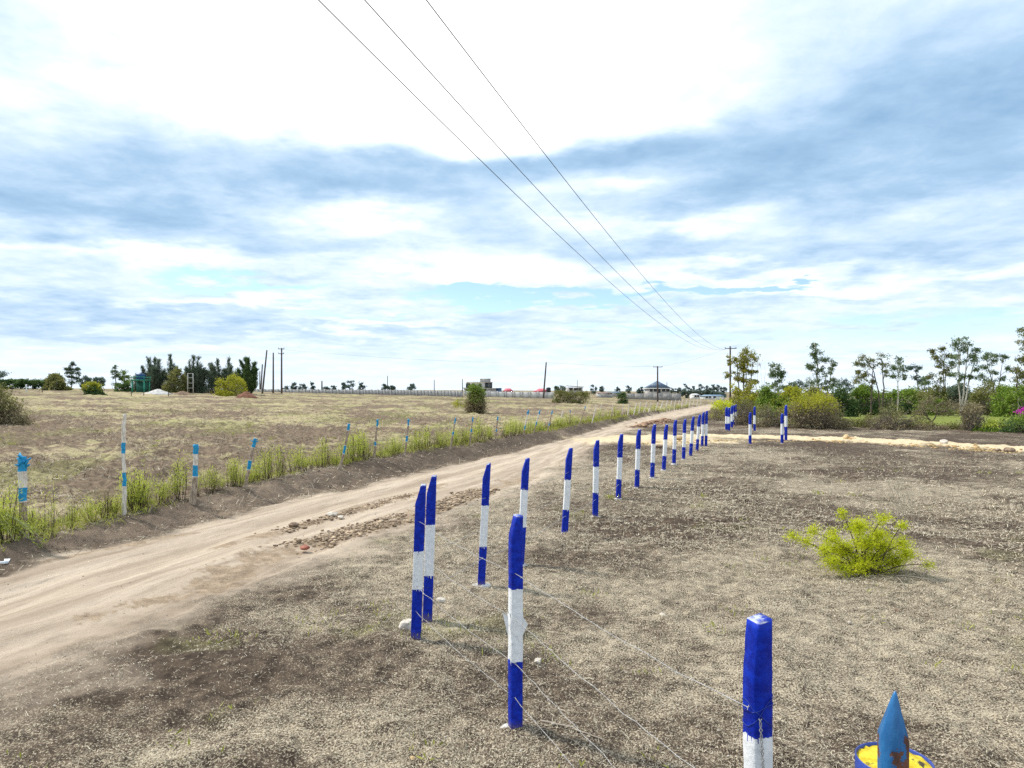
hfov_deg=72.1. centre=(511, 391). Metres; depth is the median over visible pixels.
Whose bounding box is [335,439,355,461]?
hedge plant
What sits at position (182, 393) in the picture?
soil heap
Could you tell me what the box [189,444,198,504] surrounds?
fence stick
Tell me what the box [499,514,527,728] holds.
fence post
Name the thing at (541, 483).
fence wire
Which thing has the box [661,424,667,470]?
fence post
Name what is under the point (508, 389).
red roof house
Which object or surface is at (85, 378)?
round tree
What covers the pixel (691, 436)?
fence post
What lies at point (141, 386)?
water tower
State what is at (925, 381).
tree
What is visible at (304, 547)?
stone
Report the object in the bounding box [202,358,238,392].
casuarina tree
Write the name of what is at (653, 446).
fence post
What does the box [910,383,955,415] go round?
shrub
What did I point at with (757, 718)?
fence post
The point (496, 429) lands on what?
fence stick
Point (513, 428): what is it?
hedge plant
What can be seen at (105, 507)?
hedge plant
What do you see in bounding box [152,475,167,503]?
hedge plant
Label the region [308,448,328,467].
hedge plant
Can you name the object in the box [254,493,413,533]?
rubble
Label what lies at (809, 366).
eucalyptus tree
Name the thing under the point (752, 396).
shrub
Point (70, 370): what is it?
pine tree
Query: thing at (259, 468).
hedge plant
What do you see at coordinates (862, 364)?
eucalyptus tree
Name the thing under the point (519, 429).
hedge plant
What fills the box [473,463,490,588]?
fence post
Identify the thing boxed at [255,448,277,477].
hedge plant
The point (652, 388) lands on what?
blue roof house
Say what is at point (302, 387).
skyline tree
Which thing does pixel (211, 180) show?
sky
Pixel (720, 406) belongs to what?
bush
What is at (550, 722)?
stick
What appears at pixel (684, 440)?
fence post
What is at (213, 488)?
hedge plant
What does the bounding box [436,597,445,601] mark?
stone
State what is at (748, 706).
barbed wire
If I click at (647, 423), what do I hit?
rubble
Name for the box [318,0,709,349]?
power cable
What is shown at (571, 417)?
hedge plant
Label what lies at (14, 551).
bank
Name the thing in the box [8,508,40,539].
hedge plant
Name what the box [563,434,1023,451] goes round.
track
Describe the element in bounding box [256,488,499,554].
rubble
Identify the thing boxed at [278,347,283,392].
power pole
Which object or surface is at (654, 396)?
boundary wall
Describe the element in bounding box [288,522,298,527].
stone
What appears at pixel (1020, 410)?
flowering shrub
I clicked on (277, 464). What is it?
hedge plant
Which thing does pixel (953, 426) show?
bush
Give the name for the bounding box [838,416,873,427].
bush
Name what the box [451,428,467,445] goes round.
hedge plant
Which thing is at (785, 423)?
fence post
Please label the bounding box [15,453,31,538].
fence stick
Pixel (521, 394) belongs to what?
boundary wall
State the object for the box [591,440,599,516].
fence post
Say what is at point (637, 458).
fence post
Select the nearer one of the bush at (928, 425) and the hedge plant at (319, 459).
the hedge plant at (319, 459)
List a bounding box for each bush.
[0,382,39,425]
[39,372,73,390]
[81,380,107,395]
[112,382,135,391]
[133,372,142,389]
[154,369,168,389]
[161,365,190,392]
[183,366,206,392]
[196,368,215,393]
[211,371,247,395]
[220,369,241,392]
[451,397,466,407]
[550,389,591,403]
[616,391,628,403]
[701,407,730,420]
[708,396,732,417]
[723,394,758,424]
[744,402,793,427]
[775,387,853,429]
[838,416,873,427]
[859,403,919,430]
[893,418,950,430]
[941,421,967,429]
[954,400,990,430]
[970,418,1016,431]
[994,411,1023,432]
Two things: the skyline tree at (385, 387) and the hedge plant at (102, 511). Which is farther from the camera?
the skyline tree at (385, 387)
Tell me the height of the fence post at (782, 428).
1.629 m
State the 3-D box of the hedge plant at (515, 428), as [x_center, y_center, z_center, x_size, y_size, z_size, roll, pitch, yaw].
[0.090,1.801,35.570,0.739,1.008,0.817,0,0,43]
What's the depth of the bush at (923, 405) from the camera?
50.91 m
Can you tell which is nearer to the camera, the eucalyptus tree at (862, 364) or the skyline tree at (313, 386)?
the eucalyptus tree at (862, 364)
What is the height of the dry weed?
1.046 m
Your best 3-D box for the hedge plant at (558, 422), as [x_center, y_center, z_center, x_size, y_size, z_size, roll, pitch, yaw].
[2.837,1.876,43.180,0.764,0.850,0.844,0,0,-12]
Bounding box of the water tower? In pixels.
[131,373,150,392]
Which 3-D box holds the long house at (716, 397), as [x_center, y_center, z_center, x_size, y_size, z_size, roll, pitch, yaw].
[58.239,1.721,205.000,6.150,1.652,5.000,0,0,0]
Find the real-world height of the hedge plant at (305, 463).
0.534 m
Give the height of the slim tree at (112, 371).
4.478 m
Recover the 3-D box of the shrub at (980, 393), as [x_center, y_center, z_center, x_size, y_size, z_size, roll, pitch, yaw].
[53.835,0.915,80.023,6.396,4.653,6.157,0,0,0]
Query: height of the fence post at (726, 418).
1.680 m
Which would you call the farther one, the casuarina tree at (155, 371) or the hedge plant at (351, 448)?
the casuarina tree at (155, 371)
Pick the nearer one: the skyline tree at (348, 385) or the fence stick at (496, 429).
the fence stick at (496, 429)
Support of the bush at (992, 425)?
on the ground at (722, 673)
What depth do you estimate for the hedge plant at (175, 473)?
15.35 m
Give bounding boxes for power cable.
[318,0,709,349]
[364,0,727,349]
[426,0,733,349]
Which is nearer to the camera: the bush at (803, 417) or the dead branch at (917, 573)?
the dead branch at (917, 573)
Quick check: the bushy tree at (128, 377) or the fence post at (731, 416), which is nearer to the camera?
the fence post at (731, 416)
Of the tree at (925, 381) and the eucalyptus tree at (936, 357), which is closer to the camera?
the eucalyptus tree at (936, 357)
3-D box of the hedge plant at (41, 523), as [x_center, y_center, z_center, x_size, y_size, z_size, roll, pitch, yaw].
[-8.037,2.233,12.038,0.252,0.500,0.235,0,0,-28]
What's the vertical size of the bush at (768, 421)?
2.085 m
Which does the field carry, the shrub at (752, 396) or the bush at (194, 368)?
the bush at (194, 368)
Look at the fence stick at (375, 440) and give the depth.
23.46 m
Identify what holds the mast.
on the field
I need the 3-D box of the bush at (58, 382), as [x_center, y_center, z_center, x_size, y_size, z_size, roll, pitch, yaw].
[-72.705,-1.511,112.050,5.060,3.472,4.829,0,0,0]
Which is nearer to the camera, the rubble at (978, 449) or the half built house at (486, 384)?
the rubble at (978, 449)
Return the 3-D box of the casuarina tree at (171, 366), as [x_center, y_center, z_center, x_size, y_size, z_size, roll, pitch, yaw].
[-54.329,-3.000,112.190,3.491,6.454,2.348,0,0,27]
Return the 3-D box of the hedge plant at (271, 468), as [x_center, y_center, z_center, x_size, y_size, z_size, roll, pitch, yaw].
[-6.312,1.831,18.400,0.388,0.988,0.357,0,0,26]
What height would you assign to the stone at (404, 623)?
0.145 m
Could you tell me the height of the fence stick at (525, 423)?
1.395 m
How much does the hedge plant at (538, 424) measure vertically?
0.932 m
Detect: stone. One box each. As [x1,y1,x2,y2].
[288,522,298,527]
[300,545,309,549]
[327,511,338,516]
[398,618,410,630]
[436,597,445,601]
[534,658,541,664]
[939,439,947,443]
[1003,447,1015,451]
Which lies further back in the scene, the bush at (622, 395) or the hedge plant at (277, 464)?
the bush at (622, 395)
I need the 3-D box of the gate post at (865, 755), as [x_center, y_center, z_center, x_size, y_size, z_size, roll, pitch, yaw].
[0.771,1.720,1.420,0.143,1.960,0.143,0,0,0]
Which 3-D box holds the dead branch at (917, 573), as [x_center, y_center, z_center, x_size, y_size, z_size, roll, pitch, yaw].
[5.670,2.512,9.843,0.610,0.135,1.808,0,0,30]
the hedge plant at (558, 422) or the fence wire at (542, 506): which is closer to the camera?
the fence wire at (542, 506)
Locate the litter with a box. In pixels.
[0,559,9,563]
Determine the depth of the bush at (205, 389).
111.89 m
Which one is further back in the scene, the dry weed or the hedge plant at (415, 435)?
the hedge plant at (415, 435)
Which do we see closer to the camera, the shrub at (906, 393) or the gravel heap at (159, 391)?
the shrub at (906, 393)
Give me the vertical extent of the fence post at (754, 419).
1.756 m
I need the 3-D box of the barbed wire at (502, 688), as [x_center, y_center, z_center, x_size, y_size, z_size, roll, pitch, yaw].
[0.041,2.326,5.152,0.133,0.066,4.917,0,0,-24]
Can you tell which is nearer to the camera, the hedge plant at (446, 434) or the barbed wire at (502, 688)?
the barbed wire at (502, 688)
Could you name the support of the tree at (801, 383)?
on the ground at (722, 673)
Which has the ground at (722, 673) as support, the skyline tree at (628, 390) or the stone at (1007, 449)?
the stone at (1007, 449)
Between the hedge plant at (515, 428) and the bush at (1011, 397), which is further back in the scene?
the bush at (1011, 397)
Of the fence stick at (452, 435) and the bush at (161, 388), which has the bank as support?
the fence stick at (452, 435)
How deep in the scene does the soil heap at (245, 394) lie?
91.51 m
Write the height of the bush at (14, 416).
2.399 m
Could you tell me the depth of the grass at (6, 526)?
11.30 m
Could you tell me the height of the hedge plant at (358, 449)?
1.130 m
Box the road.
[0,399,733,696]
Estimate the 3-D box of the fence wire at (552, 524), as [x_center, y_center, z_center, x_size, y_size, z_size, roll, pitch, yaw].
[4.130,2.230,20.791,0.170,0.061,27.589,0,0,22]
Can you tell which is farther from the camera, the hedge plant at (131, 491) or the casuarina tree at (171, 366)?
the casuarina tree at (171, 366)
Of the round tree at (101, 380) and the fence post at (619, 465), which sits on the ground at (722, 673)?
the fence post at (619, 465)
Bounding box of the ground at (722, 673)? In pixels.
[0,393,1023,767]
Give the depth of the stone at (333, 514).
14.67 m
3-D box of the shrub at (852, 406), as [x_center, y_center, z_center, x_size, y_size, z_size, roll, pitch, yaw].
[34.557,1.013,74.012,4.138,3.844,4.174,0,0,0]
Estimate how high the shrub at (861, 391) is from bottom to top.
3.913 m
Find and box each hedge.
[0,378,54,389]
[680,389,726,397]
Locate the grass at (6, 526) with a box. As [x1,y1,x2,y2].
[0,508,48,547]
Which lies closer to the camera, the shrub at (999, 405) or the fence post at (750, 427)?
the fence post at (750, 427)
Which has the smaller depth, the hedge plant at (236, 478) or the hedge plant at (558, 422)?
the hedge plant at (236, 478)
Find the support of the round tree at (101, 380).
on the field
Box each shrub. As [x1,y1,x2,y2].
[462,381,489,413]
[727,379,758,414]
[753,383,782,417]
[767,385,809,416]
[781,505,939,579]
[802,380,828,412]
[825,384,860,416]
[845,382,885,414]
[874,385,924,414]
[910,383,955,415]
[943,382,972,411]
[954,379,1009,414]
[985,383,1023,417]
[1010,406,1023,422]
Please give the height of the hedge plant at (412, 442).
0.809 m
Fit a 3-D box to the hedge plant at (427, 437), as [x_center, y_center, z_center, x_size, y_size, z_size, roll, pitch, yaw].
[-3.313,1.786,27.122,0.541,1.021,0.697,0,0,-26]
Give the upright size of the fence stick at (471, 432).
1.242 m
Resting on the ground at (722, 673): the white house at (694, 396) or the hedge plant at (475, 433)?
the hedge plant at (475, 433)
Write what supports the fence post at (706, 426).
on the ground at (722, 673)
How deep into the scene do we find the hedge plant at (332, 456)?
21.50 m
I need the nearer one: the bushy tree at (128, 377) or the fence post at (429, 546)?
the fence post at (429, 546)
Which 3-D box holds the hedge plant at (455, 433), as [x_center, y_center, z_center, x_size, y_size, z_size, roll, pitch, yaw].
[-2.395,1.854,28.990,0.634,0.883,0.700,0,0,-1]
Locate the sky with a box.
[0,0,1023,392]
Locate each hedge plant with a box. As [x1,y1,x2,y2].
[0,480,43,542]
[0,489,19,543]
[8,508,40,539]
[12,502,51,537]
[35,510,49,535]
[42,483,60,534]
[64,496,79,528]
[76,492,106,522]
[94,495,113,518]
[97,493,122,515]
[100,488,115,517]
[113,474,150,510]
[115,463,154,511]
[127,469,153,509]
[133,477,160,506]
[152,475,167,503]
[152,477,175,500]
[166,468,180,499]
[171,460,188,499]
[172,449,191,499]
[197,473,202,496]
[198,465,221,493]
[201,468,222,493]
[208,472,225,489]
[225,456,247,486]
[225,459,232,486]
[227,458,242,486]
[243,465,260,482]
[251,454,268,479]
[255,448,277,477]
[266,447,278,478]
[270,444,284,476]
[283,448,303,472]
[293,444,305,471]
[299,455,312,470]
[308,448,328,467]
[308,449,314,468]
[315,437,331,466]
[329,449,340,464]
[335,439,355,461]
[343,429,366,460]
[343,433,357,461]
[351,430,369,457]
[353,435,373,459]
[381,441,394,455]
[387,437,396,454]
[389,438,404,451]
[404,433,418,450]
[413,429,422,449]
[415,430,430,448]
[421,426,433,447]
[434,429,446,447]
[440,429,449,445]
[447,427,460,444]
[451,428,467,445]
[460,428,475,444]
[466,421,482,442]
[471,417,482,442]
[478,422,492,440]
[487,426,495,439]
[501,425,513,437]
[503,418,517,435]
[509,420,518,435]
[513,421,523,434]
[534,416,541,430]
[552,417,562,426]
[565,413,573,425]
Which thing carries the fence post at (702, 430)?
on the ground at (722, 673)
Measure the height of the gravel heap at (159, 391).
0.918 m
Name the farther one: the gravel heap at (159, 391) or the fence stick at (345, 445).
the gravel heap at (159, 391)
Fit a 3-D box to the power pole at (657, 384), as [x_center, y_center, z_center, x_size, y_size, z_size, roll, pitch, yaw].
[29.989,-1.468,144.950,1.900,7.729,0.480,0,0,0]
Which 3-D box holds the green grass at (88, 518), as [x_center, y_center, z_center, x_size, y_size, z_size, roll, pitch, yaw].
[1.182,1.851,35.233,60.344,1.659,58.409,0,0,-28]
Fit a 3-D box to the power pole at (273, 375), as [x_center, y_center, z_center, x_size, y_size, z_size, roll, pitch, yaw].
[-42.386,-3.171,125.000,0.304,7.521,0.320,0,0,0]
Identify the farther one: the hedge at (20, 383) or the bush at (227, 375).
the hedge at (20, 383)
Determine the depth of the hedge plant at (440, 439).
28.13 m
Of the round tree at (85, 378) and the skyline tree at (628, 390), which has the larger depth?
the skyline tree at (628, 390)
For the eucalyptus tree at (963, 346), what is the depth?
75.97 m
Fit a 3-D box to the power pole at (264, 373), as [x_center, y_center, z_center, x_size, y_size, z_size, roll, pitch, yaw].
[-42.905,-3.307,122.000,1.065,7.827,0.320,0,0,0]
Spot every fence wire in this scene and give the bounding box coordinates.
[427,438,704,587]
[434,435,695,549]
[436,421,705,514]
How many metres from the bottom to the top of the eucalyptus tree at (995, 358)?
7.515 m
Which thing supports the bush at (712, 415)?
on the ground at (722, 673)
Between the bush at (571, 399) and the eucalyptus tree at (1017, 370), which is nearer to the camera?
the eucalyptus tree at (1017, 370)
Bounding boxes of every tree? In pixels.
[0,369,11,377]
[63,360,81,386]
[76,375,92,387]
[93,377,106,385]
[110,365,122,385]
[116,369,131,384]
[140,356,166,391]
[165,354,178,386]
[184,354,206,392]
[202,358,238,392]
[235,355,260,393]
[289,382,297,389]
[298,383,306,389]
[308,381,315,389]
[341,382,346,389]
[345,380,355,389]
[357,382,365,389]
[381,384,389,389]
[407,383,416,389]
[590,384,597,394]
[625,385,631,392]
[710,384,718,390]
[723,345,760,392]
[764,361,787,392]
[774,384,785,395]
[785,381,799,388]
[793,379,807,391]
[801,343,840,397]
[836,377,855,395]
[849,352,891,416]
[889,355,908,414]
[906,362,922,389]
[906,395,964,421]
[916,376,931,390]
[925,345,957,399]
[945,335,985,415]
[975,352,1013,389]
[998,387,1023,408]
[1007,327,1023,407]
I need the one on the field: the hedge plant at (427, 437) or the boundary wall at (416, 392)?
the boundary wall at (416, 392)
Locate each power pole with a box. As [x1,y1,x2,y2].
[260,364,262,388]
[261,350,267,393]
[272,353,273,392]
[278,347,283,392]
[543,362,546,397]
[653,366,658,401]
[725,346,736,406]
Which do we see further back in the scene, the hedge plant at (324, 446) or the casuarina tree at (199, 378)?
the casuarina tree at (199, 378)
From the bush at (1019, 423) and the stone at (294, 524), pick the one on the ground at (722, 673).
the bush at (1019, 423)
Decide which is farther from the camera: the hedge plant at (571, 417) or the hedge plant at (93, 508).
the hedge plant at (571, 417)
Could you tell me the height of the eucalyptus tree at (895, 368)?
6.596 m
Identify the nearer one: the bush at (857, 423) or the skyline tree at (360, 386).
the bush at (857, 423)
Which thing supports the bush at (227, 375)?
on the field
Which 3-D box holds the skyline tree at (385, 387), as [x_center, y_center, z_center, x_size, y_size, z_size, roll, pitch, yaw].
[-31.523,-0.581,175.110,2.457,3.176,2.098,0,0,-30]
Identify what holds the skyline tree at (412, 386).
on the field
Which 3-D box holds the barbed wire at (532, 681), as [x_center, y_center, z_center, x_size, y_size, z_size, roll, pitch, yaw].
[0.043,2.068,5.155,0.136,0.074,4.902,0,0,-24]
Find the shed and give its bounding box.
[596,392,611,397]
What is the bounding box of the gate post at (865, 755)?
[855,742,934,767]
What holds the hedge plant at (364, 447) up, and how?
on the ground at (722, 673)
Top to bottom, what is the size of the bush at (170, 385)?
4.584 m
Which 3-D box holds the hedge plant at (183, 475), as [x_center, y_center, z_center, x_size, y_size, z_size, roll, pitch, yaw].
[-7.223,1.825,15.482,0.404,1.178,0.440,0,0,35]
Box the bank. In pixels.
[0,413,649,576]
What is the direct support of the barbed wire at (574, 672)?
attached to the fence post at (515, 629)
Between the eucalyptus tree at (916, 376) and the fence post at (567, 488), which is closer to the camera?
the fence post at (567, 488)
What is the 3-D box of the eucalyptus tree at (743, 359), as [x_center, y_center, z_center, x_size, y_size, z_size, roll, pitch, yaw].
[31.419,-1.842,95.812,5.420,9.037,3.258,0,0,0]
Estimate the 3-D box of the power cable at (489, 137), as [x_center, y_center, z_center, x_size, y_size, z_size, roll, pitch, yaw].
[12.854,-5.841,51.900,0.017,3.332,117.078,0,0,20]
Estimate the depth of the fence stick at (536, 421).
38.03 m
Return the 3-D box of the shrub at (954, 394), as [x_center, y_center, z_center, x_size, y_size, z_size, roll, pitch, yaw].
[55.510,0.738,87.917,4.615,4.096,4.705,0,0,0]
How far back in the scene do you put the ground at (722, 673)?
7.29 m
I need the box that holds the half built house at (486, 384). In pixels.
[463,379,501,391]
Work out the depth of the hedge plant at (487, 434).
32.02 m
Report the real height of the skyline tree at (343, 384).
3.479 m
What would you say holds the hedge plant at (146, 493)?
on the ground at (722, 673)
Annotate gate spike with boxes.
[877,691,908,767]
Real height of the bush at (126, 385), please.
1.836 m
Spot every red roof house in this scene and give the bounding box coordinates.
[503,388,512,391]
[533,388,545,391]
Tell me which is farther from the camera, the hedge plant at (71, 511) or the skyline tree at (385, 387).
the skyline tree at (385, 387)
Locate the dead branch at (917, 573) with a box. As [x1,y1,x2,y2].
[892,557,943,587]
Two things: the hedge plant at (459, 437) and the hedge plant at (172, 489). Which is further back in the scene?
the hedge plant at (459, 437)
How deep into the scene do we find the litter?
10.52 m
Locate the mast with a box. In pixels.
[187,373,193,392]
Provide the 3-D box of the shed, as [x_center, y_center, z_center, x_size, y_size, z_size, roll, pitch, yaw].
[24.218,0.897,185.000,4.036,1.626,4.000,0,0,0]
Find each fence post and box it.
[411,484,425,639]
[423,475,436,622]
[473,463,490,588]
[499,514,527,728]
[519,458,529,565]
[561,448,572,533]
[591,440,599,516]
[614,434,622,498]
[634,429,640,487]
[649,424,655,478]
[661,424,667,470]
[671,420,676,464]
[682,419,686,459]
[689,417,694,455]
[695,415,700,450]
[701,412,704,445]
[704,411,707,445]
[725,407,727,429]
[728,407,729,430]
[731,406,732,427]
[742,613,773,767]
[749,412,751,443]
[753,406,755,430]
[780,413,783,442]
[784,405,786,439]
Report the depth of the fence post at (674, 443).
25.26 m
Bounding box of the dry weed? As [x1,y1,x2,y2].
[873,471,920,524]
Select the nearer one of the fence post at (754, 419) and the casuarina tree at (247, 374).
the fence post at (754, 419)
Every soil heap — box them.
[176,391,192,394]
[235,391,258,397]
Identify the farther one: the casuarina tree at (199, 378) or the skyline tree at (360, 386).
the skyline tree at (360, 386)
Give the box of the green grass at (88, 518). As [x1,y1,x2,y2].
[0,408,1023,767]
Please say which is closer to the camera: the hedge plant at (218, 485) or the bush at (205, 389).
the hedge plant at (218, 485)
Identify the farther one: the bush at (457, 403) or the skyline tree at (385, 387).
the skyline tree at (385, 387)
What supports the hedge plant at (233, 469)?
on the ground at (722, 673)
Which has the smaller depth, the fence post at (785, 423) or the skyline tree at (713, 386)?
the fence post at (785, 423)
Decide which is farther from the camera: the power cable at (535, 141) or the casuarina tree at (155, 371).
the casuarina tree at (155, 371)
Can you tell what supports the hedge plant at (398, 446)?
on the ground at (722, 673)
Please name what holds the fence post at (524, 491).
on the ground at (722, 673)
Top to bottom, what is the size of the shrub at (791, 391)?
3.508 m
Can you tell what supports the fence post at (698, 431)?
on the ground at (722, 673)
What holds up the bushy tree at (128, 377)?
on the field
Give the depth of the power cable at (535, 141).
15.27 m
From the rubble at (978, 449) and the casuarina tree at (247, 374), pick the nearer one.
the rubble at (978, 449)
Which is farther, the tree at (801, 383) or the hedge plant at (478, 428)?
the tree at (801, 383)
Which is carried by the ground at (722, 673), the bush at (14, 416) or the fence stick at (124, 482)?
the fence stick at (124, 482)
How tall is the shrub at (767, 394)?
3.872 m
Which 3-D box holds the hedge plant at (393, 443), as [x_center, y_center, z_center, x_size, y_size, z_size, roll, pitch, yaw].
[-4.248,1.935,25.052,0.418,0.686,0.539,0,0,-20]
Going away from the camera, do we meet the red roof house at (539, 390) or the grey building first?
the red roof house at (539, 390)
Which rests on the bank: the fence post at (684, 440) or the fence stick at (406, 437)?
the fence stick at (406, 437)
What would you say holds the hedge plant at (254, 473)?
on the ground at (722, 673)
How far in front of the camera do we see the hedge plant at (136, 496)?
14.20 m
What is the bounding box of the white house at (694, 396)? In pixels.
[690,394,699,398]
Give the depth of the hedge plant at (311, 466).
20.31 m
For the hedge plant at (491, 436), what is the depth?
32.70 m
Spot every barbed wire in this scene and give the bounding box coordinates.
[416,611,573,767]
[417,554,694,767]
[418,521,749,709]
[423,593,614,767]
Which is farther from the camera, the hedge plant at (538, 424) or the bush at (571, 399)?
the bush at (571, 399)
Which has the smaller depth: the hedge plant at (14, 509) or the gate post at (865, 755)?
the gate post at (865, 755)
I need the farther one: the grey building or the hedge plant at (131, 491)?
the grey building
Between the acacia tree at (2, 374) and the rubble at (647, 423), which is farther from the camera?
the acacia tree at (2, 374)
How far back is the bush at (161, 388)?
112.21 m
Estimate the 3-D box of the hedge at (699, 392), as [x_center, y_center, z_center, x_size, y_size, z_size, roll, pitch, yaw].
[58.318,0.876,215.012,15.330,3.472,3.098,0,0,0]
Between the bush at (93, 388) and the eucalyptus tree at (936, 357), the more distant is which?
the bush at (93, 388)
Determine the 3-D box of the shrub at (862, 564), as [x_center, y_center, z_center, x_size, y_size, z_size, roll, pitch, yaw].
[4.890,2.111,10.086,2.081,0.994,1.025,0,0,0]
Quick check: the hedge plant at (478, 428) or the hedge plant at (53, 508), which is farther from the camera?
the hedge plant at (478, 428)
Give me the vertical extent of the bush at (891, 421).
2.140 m
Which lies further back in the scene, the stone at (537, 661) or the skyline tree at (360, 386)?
the skyline tree at (360, 386)
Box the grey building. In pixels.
[565,385,582,393]
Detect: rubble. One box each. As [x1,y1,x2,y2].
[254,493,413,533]
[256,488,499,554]
[624,418,673,426]
[627,438,1022,452]
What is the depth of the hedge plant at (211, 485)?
16.26 m
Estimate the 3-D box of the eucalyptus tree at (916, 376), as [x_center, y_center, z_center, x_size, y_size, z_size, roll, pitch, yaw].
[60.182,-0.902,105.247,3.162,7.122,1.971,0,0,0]
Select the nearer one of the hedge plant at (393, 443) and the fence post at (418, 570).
the fence post at (418, 570)
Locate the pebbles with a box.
[0,453,1023,764]
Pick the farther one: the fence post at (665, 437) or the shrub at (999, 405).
the shrub at (999, 405)
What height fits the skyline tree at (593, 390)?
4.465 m
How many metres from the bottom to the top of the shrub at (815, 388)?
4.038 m
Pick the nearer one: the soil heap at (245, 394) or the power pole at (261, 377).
the soil heap at (245, 394)
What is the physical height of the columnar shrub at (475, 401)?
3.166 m
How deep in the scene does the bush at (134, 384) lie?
112.26 m
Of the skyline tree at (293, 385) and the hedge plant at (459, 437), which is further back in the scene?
the skyline tree at (293, 385)
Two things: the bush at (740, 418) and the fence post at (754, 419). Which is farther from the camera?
the bush at (740, 418)
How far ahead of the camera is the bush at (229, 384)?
97.34 m
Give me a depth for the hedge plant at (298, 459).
19.81 m
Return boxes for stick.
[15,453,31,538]
[121,414,126,514]
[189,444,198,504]
[243,438,257,488]
[338,423,349,469]
[373,419,378,458]
[404,419,409,456]
[449,418,455,450]
[469,417,473,445]
[494,417,498,441]
[523,410,529,434]
[533,410,540,432]
[540,719,604,740]
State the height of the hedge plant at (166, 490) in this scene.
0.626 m
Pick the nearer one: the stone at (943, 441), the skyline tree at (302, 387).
the stone at (943, 441)
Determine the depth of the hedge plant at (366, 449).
23.18 m
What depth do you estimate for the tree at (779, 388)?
92.07 m
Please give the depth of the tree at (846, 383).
91.91 m
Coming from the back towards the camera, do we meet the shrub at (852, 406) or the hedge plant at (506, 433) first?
the shrub at (852, 406)
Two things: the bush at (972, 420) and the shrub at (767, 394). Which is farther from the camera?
the shrub at (767, 394)
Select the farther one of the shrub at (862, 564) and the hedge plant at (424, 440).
the hedge plant at (424, 440)
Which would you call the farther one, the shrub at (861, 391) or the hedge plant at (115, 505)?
the shrub at (861, 391)
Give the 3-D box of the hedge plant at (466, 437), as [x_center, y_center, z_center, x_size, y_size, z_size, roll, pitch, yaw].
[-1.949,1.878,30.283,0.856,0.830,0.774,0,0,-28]
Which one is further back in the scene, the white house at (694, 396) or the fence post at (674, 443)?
the white house at (694, 396)
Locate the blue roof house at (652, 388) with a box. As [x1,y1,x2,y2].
[643,381,671,393]
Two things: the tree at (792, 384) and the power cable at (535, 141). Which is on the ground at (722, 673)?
the tree at (792, 384)
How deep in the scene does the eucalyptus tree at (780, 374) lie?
77.67 m
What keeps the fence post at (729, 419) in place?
on the ground at (722, 673)
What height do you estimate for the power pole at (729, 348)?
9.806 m
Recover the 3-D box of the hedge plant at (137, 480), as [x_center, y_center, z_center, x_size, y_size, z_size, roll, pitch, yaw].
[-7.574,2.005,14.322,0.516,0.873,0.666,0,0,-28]
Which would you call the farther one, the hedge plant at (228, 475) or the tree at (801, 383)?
the tree at (801, 383)
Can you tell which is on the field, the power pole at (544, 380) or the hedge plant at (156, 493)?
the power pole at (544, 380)
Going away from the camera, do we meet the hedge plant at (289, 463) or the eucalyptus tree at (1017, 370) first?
the hedge plant at (289, 463)
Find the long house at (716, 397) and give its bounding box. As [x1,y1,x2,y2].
[700,395,723,399]
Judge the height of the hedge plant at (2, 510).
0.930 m
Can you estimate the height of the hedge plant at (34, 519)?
0.691 m
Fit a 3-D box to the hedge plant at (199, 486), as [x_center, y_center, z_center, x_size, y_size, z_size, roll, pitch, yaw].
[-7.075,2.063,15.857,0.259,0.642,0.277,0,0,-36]
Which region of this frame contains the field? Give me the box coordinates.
[0,388,762,539]
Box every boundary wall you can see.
[254,389,462,396]
[464,391,553,398]
[626,393,680,400]
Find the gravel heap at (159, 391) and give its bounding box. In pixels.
[144,389,173,394]
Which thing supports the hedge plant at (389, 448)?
on the ground at (722, 673)

